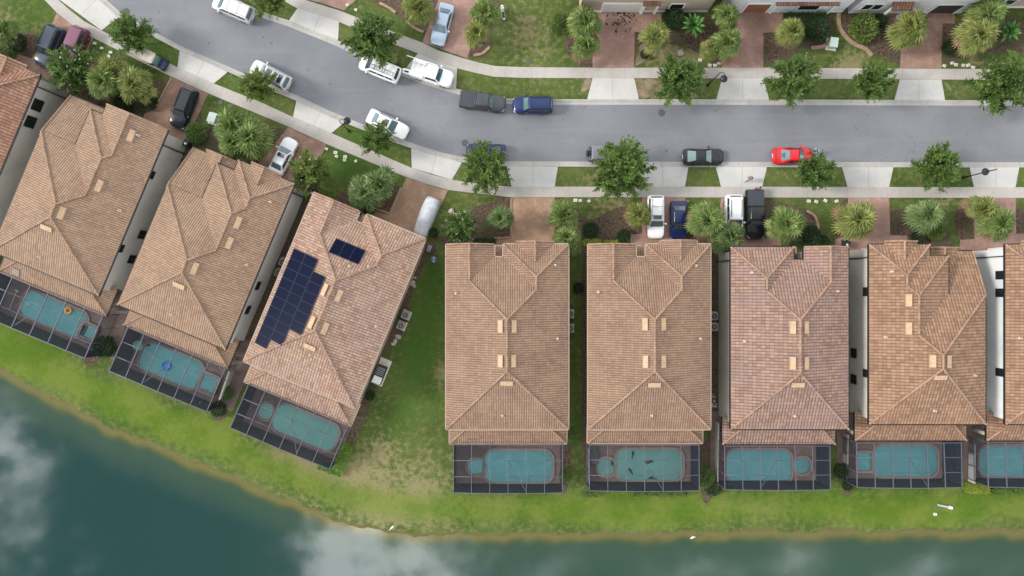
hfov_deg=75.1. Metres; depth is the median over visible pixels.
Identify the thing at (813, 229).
shrub
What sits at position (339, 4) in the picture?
driveway
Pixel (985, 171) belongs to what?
street lamp
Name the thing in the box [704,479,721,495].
shrub
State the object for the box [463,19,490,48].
fan palm
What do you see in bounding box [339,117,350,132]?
street lamp
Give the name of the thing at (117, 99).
shrub
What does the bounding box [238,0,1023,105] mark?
kerb
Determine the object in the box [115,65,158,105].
fan palm
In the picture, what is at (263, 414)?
spa tub
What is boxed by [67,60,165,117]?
mulch bed
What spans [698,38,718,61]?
fan palm
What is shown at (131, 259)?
window
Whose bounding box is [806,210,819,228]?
bed edging
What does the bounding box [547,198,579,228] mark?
fan palm
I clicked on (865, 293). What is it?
window
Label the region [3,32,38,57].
mulch bed
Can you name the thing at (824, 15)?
hedge
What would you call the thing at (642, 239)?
driveway
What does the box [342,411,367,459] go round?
mulch bed
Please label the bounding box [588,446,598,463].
deck lounger
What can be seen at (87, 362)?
mulch bed
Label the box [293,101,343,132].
driveway apron
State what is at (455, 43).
driveway
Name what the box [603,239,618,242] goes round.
hedge
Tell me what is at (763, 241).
driveway
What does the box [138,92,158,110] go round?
shrub
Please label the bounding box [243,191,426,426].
house
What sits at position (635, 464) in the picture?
swimming pool
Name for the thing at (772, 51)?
mulch bed
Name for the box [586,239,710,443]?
house
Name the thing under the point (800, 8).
window
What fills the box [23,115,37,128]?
window
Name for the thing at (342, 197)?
mulch bed
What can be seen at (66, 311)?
float ring
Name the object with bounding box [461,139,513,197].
tree
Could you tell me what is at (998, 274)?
window
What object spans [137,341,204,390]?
swimming pool
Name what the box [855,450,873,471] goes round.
spa tub
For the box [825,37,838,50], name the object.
utility cabinet
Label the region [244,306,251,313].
window
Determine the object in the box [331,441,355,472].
hedge
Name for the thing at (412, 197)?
driveway
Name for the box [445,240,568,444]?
house
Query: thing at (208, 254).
house
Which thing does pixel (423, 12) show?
fan palm
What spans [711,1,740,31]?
fan palm
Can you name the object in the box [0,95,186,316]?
house
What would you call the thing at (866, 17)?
shrub
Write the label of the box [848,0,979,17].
house
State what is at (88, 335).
spa tub
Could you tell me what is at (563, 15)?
shrub
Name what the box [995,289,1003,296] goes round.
window
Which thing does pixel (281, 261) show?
air conditioner
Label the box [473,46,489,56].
bed edging
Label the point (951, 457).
pool cage
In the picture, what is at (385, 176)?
fan palm
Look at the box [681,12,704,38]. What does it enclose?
tropical plant
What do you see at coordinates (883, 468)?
swimming pool
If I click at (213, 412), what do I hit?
shrub
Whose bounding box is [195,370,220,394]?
spa tub
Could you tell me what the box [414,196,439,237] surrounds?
covered car
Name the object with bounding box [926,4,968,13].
garage door
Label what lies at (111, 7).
kerb
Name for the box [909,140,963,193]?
tree
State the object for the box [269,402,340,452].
swimming pool
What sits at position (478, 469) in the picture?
spa tub
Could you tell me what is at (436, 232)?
shrub
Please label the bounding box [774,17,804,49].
fan palm
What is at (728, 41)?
fan palm
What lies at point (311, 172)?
tree
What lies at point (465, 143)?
manhole cover
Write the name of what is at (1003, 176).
driveway apron
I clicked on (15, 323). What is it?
pool cage
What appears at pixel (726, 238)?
fan palm
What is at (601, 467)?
spa tub
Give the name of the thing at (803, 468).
spa tub
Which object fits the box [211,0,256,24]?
parked car
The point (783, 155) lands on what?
parked car
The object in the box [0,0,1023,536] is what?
ground
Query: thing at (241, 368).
pool deck
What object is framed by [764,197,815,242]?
mulch bed
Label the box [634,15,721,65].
mulch bed
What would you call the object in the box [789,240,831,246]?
hedge
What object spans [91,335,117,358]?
shrub
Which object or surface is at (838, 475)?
shrub
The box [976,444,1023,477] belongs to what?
swimming pool
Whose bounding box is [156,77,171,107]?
bed edging
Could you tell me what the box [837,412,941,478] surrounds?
pool deck
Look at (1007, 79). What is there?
tree
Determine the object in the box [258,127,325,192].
driveway
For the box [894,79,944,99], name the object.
driveway apron
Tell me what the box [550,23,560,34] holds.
shrub
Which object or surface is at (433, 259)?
garden globe
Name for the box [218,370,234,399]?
garden wall
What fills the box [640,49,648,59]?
shrub
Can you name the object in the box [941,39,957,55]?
shrub
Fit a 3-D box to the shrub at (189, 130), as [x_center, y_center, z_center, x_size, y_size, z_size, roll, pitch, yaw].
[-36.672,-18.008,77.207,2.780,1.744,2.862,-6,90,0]
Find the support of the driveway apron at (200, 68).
on the ground
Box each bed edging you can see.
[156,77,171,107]
[379,2,395,13]
[389,187,401,213]
[406,20,423,32]
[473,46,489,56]
[493,236,510,238]
[510,198,511,236]
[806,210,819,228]
[811,36,831,49]
[836,12,872,56]
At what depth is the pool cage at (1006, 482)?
75.34 m
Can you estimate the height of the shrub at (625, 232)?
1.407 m
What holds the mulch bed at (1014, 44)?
on the ground
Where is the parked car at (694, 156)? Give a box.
[682,146,723,165]
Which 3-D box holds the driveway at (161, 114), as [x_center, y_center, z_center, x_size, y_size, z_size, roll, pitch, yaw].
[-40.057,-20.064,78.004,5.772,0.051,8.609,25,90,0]
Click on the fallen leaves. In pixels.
(623, 18)
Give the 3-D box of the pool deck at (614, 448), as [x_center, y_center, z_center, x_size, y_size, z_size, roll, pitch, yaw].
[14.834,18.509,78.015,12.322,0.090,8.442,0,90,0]
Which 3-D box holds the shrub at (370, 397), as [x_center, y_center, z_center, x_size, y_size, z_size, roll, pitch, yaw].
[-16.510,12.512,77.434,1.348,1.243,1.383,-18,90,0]
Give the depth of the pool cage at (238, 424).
75.49 m
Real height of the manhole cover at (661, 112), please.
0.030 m
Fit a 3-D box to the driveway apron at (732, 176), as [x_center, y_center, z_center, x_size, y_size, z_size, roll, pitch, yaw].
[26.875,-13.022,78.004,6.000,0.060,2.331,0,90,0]
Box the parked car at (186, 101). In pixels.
[170,86,199,129]
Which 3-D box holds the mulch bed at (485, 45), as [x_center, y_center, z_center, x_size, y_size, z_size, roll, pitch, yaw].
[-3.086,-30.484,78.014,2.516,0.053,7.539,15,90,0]
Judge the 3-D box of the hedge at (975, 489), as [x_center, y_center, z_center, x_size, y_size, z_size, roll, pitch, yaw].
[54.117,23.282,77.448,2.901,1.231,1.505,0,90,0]
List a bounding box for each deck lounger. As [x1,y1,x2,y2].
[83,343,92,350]
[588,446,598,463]
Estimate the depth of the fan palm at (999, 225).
74.35 m
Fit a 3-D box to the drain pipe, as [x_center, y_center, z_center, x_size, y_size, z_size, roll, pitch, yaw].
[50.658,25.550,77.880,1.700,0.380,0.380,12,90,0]
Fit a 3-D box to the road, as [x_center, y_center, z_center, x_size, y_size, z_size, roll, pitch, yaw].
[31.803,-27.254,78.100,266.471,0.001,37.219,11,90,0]
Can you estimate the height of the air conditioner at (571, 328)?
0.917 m
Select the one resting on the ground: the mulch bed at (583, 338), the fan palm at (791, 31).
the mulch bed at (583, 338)
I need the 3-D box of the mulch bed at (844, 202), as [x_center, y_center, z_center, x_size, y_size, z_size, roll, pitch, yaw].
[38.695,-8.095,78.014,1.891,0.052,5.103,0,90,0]
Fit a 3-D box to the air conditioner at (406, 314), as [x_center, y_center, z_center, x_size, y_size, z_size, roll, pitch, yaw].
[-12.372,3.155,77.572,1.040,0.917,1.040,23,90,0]
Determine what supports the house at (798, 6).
on the ground
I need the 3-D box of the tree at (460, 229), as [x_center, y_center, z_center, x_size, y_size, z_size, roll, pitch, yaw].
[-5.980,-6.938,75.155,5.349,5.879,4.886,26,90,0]
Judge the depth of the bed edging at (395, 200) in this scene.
77.88 m
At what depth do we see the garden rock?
77.73 m
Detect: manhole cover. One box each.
[462,140,468,146]
[658,109,664,115]
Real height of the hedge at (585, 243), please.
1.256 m
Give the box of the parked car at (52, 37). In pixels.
[34,23,66,67]
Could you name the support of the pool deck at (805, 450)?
on the ground
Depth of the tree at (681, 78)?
74.16 m
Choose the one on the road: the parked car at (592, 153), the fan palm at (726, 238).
the parked car at (592, 153)
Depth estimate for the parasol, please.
75.72 m
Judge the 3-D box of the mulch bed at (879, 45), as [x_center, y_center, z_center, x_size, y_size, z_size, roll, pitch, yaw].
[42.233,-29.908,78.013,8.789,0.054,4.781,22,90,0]
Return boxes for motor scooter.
[500,5,504,20]
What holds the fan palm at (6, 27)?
on the mulch bed at (30, 50)
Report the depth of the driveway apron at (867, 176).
77.98 m
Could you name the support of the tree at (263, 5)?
on the ground
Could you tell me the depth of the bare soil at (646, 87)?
77.99 m
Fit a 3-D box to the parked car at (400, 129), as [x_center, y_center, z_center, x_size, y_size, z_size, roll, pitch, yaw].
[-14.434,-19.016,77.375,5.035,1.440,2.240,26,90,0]
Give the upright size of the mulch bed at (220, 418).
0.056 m
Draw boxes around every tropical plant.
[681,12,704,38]
[999,19,1021,41]
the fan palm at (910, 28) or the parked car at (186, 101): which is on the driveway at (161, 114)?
the parked car at (186, 101)
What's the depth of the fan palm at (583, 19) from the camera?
74.38 m
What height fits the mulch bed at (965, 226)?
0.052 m
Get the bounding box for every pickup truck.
[402,55,453,87]
[459,90,505,113]
[744,189,764,238]
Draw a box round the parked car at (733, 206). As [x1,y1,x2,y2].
[723,195,744,225]
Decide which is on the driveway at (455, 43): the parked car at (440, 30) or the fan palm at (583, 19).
the parked car at (440, 30)
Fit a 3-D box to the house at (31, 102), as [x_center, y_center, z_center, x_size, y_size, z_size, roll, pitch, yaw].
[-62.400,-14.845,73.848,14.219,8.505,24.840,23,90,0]
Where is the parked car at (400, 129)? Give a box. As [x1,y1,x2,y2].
[365,109,409,139]
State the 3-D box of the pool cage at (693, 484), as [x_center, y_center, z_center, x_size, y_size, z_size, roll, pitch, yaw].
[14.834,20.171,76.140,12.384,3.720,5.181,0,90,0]
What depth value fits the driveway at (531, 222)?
77.98 m
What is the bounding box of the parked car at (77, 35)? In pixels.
[61,25,90,57]
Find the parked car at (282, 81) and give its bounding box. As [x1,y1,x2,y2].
[249,60,293,91]
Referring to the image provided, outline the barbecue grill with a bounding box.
[426,244,432,252]
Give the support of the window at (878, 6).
in the house at (885, 7)
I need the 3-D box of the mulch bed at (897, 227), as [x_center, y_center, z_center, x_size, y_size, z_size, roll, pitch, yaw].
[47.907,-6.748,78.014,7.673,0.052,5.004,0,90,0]
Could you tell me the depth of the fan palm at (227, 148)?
73.87 m
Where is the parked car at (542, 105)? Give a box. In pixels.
[513,94,552,114]
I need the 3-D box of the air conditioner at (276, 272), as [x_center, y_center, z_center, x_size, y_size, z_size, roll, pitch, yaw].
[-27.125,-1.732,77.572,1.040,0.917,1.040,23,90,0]
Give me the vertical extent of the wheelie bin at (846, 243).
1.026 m
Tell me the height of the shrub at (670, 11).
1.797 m
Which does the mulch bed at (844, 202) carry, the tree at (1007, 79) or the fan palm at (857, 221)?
the fan palm at (857, 221)
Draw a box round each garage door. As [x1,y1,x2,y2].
[600,3,642,12]
[740,3,774,12]
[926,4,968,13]
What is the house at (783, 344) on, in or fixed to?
on the ground
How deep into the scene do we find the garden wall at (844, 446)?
77.40 m
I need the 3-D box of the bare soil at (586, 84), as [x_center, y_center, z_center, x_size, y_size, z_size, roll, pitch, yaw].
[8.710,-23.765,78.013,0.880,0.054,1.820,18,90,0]
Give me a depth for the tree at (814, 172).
74.20 m
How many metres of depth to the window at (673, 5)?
76.21 m
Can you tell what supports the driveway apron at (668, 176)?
on the ground
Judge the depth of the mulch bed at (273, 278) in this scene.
77.98 m
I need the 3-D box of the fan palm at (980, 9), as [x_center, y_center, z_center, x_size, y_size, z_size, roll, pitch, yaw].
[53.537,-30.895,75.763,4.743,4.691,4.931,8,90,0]
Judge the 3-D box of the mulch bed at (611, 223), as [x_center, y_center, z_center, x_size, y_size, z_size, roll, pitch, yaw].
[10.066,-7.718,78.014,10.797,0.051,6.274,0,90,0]
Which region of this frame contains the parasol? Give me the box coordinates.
[132,340,149,350]
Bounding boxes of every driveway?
[15,13,92,96]
[143,78,207,140]
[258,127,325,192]
[311,0,354,9]
[371,178,447,242]
[422,0,477,57]
[495,197,554,244]
[593,12,660,66]
[630,198,684,245]
[716,198,780,252]
[722,12,782,67]
[835,198,906,250]
[885,13,954,68]
[960,198,1023,250]
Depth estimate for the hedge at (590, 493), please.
77.50 m
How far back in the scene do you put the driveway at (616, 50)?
77.98 m
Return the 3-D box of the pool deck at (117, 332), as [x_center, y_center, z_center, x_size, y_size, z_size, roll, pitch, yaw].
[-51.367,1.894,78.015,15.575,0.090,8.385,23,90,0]
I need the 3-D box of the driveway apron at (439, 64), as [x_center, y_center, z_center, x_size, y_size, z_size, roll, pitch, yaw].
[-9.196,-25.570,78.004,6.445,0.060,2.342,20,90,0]
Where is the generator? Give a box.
[371,357,391,386]
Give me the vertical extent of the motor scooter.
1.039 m
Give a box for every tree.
[43,42,99,96]
[108,9,159,55]
[233,64,279,102]
[249,0,285,20]
[286,145,332,199]
[340,8,402,68]
[357,119,395,156]
[438,205,480,242]
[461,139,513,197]
[590,135,656,202]
[654,52,707,107]
[760,52,822,110]
[793,148,837,190]
[849,58,898,103]
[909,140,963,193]
[961,49,1023,115]
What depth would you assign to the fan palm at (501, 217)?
74.46 m
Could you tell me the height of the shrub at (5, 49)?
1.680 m
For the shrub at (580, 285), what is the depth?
77.22 m
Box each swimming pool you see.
[17,289,89,338]
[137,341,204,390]
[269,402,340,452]
[483,448,554,483]
[614,447,684,481]
[725,448,793,480]
[872,443,939,478]
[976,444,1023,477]
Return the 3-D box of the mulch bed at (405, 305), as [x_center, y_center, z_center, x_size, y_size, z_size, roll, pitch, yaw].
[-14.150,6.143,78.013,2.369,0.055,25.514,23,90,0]
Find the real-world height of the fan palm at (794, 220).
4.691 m
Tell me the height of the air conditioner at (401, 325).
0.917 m
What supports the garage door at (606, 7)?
in the house at (639, 6)
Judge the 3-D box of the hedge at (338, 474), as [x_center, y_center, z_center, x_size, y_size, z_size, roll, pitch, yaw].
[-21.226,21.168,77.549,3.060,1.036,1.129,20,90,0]
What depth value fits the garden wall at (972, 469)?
77.31 m
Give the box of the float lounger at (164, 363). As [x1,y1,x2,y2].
[161,360,171,370]
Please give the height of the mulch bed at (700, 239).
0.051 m
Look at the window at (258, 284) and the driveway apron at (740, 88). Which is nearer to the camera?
the window at (258, 284)
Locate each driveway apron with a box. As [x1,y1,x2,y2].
[61,0,117,29]
[178,51,226,82]
[289,8,338,39]
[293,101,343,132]
[406,54,456,87]
[411,148,460,179]
[507,166,557,186]
[587,78,638,98]
[642,167,687,186]
[716,78,768,98]
[716,167,766,186]
[842,167,892,186]
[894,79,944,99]
[969,167,1018,186]
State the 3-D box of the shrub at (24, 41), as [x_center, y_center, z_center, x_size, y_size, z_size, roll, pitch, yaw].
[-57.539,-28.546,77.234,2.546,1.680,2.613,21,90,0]
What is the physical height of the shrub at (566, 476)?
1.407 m
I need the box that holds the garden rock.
[677,49,683,55]
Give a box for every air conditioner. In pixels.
[274,268,280,276]
[278,257,284,265]
[396,320,407,330]
[401,309,411,320]
[569,309,573,317]
[569,324,573,332]
[711,312,717,319]
[711,322,717,330]
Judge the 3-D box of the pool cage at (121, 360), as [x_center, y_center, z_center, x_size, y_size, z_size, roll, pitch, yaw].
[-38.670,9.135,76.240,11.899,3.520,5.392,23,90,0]
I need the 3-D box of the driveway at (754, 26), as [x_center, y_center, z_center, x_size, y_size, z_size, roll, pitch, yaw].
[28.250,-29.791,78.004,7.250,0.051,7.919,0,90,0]
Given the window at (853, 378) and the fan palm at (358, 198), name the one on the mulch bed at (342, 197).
the fan palm at (358, 198)
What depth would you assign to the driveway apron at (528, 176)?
77.98 m
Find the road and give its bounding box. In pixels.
[107,0,1023,161]
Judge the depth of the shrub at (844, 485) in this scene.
77.26 m
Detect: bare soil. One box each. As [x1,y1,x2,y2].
[581,78,590,91]
[635,78,657,98]
[636,42,678,64]
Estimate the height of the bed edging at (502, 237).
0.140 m
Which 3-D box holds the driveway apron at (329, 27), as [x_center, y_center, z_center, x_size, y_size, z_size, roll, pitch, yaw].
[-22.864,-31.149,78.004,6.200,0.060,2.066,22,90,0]
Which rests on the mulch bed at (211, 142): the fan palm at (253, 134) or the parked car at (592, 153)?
the fan palm at (253, 134)
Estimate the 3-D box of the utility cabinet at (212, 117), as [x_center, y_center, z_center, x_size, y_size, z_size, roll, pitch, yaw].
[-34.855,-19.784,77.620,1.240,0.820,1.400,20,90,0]
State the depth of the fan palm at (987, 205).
74.82 m
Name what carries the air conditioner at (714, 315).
on the mulch bed at (704, 453)
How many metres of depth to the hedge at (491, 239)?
77.18 m
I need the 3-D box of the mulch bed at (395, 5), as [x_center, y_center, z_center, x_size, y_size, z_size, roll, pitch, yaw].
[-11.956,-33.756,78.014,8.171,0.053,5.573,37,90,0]
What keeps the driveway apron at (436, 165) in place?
on the ground
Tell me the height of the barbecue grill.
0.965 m
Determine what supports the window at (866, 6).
in the house at (885, 7)
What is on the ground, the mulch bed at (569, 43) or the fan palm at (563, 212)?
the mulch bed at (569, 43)
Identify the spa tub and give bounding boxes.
[77,321,99,341]
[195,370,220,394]
[255,401,275,421]
[465,456,485,476]
[595,456,616,477]
[792,455,811,475]
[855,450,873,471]
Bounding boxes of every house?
[0,54,67,225]
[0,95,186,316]
[117,146,306,368]
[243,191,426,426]
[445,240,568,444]
[579,0,714,13]
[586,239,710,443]
[715,245,849,444]
[722,0,854,13]
[847,240,986,441]
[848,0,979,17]
[973,240,1023,441]
[1001,0,1023,7]
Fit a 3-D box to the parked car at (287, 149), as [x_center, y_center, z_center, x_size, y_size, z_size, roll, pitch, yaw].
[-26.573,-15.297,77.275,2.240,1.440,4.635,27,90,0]
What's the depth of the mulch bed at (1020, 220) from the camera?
77.99 m
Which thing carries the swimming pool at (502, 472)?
on the pool deck at (463, 452)
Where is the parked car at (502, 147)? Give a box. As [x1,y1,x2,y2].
[466,143,505,158]
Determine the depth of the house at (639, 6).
76.17 m
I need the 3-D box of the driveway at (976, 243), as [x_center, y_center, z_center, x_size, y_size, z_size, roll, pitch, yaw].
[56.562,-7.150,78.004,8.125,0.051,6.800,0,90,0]
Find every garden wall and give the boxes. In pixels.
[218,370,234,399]
[587,447,588,483]
[715,421,718,487]
[843,433,848,464]
[968,443,975,483]
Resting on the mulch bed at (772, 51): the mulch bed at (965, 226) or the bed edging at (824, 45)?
the bed edging at (824, 45)
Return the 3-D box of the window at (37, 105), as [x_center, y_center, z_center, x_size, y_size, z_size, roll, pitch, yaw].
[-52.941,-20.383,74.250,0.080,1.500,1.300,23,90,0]
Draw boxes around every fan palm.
[0,18,23,47]
[85,64,120,101]
[97,54,144,97]
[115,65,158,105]
[212,106,257,140]
[217,125,245,161]
[234,116,277,161]
[347,174,383,213]
[363,164,396,207]
[400,0,438,27]
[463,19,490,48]
[468,0,502,29]
[486,205,515,228]
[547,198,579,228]
[549,224,582,253]
[566,4,602,38]
[571,33,601,64]
[622,202,651,229]
[637,19,670,56]
[683,200,725,238]
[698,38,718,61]
[708,220,746,255]
[709,27,742,66]
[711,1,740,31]
[763,205,807,242]
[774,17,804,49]
[830,199,877,241]
[884,8,929,50]
[901,199,945,236]
[949,16,1001,58]
[957,195,998,221]
[963,0,1009,33]
[974,205,1016,243]
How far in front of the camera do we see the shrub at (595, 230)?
77.04 m
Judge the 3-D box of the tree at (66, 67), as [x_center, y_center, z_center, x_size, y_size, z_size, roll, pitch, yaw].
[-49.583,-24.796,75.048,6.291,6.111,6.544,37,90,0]
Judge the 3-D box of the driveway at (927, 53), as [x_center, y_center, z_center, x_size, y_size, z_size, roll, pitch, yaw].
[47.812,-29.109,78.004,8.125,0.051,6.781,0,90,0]
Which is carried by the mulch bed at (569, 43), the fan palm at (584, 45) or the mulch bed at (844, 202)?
the fan palm at (584, 45)
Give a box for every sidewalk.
[45,0,1023,197]
[285,0,992,79]
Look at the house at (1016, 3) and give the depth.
76.91 m
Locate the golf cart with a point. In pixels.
(151, 57)
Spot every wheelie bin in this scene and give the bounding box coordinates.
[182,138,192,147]
[841,240,850,246]
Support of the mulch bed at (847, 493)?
on the ground
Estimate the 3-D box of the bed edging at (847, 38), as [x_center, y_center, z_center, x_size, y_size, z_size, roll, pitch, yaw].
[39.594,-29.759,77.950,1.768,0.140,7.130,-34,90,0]
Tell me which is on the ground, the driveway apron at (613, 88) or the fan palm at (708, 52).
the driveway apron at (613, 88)
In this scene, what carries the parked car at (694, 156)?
on the road
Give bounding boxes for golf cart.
[138,48,168,70]
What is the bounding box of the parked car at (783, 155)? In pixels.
[772,145,811,164]
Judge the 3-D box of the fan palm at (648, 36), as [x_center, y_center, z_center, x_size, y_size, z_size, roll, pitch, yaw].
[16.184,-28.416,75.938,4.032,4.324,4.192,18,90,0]
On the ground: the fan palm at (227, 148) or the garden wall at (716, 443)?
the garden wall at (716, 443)
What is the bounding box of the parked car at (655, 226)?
[646,195,666,238]
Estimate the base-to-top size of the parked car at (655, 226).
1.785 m
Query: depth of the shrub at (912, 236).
77.12 m
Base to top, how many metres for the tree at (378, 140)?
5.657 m
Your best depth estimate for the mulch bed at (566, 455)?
77.98 m
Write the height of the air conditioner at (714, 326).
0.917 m
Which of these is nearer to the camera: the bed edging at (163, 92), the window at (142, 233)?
the window at (142, 233)
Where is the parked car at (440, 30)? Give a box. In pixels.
[430,2,454,46]
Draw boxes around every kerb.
[98,0,1023,167]
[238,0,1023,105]
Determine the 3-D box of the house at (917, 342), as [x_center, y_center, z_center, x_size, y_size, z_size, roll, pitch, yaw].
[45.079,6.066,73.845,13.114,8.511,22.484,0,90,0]
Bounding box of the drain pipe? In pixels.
[937,504,952,508]
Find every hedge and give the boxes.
[318,465,341,477]
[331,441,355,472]
[474,237,496,243]
[582,238,600,246]
[582,489,598,497]
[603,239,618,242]
[633,491,689,496]
[782,10,828,23]
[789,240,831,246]
[963,482,990,494]
[989,487,1023,495]
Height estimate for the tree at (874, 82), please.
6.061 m
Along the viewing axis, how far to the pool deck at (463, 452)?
77.97 m
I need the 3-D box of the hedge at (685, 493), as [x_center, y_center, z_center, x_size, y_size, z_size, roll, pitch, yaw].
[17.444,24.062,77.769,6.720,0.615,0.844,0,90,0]
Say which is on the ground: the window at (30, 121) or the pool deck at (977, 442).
the pool deck at (977, 442)
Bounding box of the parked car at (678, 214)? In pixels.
[669,201,686,238]
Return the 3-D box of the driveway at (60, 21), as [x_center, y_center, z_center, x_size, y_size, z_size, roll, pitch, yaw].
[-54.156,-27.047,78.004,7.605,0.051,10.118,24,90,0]
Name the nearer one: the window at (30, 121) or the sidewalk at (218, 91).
the window at (30, 121)
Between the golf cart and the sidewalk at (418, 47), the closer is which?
the golf cart
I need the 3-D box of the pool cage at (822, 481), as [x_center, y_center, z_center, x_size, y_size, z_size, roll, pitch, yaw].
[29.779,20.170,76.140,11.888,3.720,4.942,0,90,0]
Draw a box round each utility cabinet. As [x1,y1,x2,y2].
[206,112,218,125]
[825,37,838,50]
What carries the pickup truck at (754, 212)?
on the driveway at (763, 241)
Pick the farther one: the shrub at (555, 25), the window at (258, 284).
the shrub at (555, 25)
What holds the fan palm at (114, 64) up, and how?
on the mulch bed at (138, 109)
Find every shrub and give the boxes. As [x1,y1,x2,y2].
[0,43,18,59]
[6,32,27,51]
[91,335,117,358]
[114,94,134,112]
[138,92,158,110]
[184,121,207,144]
[210,401,226,417]
[218,386,233,400]
[362,205,376,214]
[364,389,375,400]
[428,227,438,237]
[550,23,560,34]
[553,12,566,25]
[559,468,572,482]
[573,282,583,293]
[582,221,599,238]
[616,228,630,242]
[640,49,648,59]
[661,7,685,31]
[698,466,716,488]
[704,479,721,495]
[800,224,820,244]
[804,16,830,43]
[819,235,829,245]
[832,463,848,478]
[842,481,852,490]
[847,11,880,43]
[872,13,887,28]
[910,231,924,242]
[927,222,946,240]
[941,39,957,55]
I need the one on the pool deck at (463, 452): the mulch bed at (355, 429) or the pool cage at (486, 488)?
the pool cage at (486, 488)
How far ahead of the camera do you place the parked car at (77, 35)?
76.44 m
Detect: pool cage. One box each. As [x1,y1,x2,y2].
[0,272,119,358]
[109,327,236,411]
[230,384,354,468]
[453,444,562,493]
[586,439,699,491]
[718,441,830,490]
[842,436,962,488]
[968,436,1023,487]
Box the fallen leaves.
[606,12,636,33]
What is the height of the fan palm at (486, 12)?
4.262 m
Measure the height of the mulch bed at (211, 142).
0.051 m
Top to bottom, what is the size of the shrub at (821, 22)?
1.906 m
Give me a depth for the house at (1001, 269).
73.39 m
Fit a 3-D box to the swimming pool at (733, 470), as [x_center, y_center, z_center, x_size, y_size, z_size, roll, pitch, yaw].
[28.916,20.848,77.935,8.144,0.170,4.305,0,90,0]
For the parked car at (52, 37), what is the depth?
76.61 m
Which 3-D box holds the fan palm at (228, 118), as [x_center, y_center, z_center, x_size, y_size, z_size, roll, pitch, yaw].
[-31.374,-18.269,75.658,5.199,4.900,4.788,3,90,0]
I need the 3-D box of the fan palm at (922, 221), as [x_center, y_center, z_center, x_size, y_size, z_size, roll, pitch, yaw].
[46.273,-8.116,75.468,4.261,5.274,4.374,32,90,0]
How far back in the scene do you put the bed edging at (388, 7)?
77.88 m
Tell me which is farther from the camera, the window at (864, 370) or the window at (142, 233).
the window at (142, 233)
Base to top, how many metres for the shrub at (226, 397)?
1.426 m
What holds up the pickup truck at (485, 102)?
on the road
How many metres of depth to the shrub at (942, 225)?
76.94 m
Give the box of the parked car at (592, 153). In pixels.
[586,144,618,162]
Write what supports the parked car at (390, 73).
on the road
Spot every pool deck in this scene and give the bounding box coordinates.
[0,278,128,359]
[128,334,250,411]
[243,388,363,458]
[456,445,560,482]
[586,416,690,480]
[711,411,815,479]
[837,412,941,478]
[963,425,1023,477]
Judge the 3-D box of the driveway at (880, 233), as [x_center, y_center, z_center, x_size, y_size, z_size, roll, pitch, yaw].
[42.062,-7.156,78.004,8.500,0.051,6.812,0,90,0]
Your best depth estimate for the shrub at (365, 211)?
77.28 m
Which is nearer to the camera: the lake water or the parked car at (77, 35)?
the parked car at (77, 35)
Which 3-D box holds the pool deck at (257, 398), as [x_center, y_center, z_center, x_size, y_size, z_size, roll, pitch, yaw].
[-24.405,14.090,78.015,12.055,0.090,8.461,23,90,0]
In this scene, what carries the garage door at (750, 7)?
in the house at (798, 6)
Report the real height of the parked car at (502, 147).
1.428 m
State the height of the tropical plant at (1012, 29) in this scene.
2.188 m
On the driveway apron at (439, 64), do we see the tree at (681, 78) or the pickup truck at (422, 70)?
the pickup truck at (422, 70)
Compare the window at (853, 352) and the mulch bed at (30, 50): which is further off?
the mulch bed at (30, 50)
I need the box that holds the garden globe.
[430,256,437,262]
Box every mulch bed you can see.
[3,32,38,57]
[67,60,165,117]
[82,111,201,366]
[195,127,284,163]
[212,406,226,420]
[245,185,318,340]
[335,185,399,215]
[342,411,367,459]
[358,238,435,423]
[371,0,437,38]
[436,197,509,244]
[469,0,499,57]
[555,197,641,246]
[561,443,570,494]
[565,35,592,67]
[581,229,588,464]
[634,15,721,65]
[686,210,711,242]
[699,245,718,503]
[763,14,834,66]
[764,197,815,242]
[834,198,847,238]
[841,13,900,64]
[841,479,854,496]
[890,209,953,246]
[942,16,1023,66]
[954,203,973,241]
[1016,206,1023,233]
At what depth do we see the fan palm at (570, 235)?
74.58 m
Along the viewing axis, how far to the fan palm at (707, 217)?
74.17 m
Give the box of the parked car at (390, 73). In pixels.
[358,56,401,83]
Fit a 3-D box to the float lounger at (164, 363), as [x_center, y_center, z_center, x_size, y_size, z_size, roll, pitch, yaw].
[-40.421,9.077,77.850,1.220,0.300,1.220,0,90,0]
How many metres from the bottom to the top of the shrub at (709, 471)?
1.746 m
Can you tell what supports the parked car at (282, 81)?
on the road
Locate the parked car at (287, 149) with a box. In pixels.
[268,137,297,176]
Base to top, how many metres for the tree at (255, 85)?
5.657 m
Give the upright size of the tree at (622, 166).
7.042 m
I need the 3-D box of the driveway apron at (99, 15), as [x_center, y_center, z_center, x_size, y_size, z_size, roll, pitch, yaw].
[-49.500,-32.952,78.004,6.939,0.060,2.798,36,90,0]
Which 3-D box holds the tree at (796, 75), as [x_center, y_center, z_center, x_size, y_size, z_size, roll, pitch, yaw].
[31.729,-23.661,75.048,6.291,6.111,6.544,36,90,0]
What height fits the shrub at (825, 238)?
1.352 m
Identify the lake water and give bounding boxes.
[0,371,1023,575]
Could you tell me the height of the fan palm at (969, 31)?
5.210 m
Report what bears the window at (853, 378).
in the house at (917, 342)
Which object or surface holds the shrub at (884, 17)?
on the mulch bed at (879, 45)
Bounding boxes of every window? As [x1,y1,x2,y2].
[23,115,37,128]
[30,98,43,111]
[127,255,136,263]
[137,230,146,238]
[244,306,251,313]
[254,282,261,289]
[668,3,685,8]
[795,6,820,10]
[850,348,856,357]
[850,374,856,384]
[858,4,875,9]
[863,287,867,295]
[863,369,866,377]
[870,4,886,9]
[995,271,1002,279]
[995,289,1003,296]
[995,368,1002,376]
[1001,0,1018,4]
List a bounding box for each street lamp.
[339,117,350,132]
[706,72,727,86]
[962,168,996,178]
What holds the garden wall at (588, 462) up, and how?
on the pool deck at (614, 448)

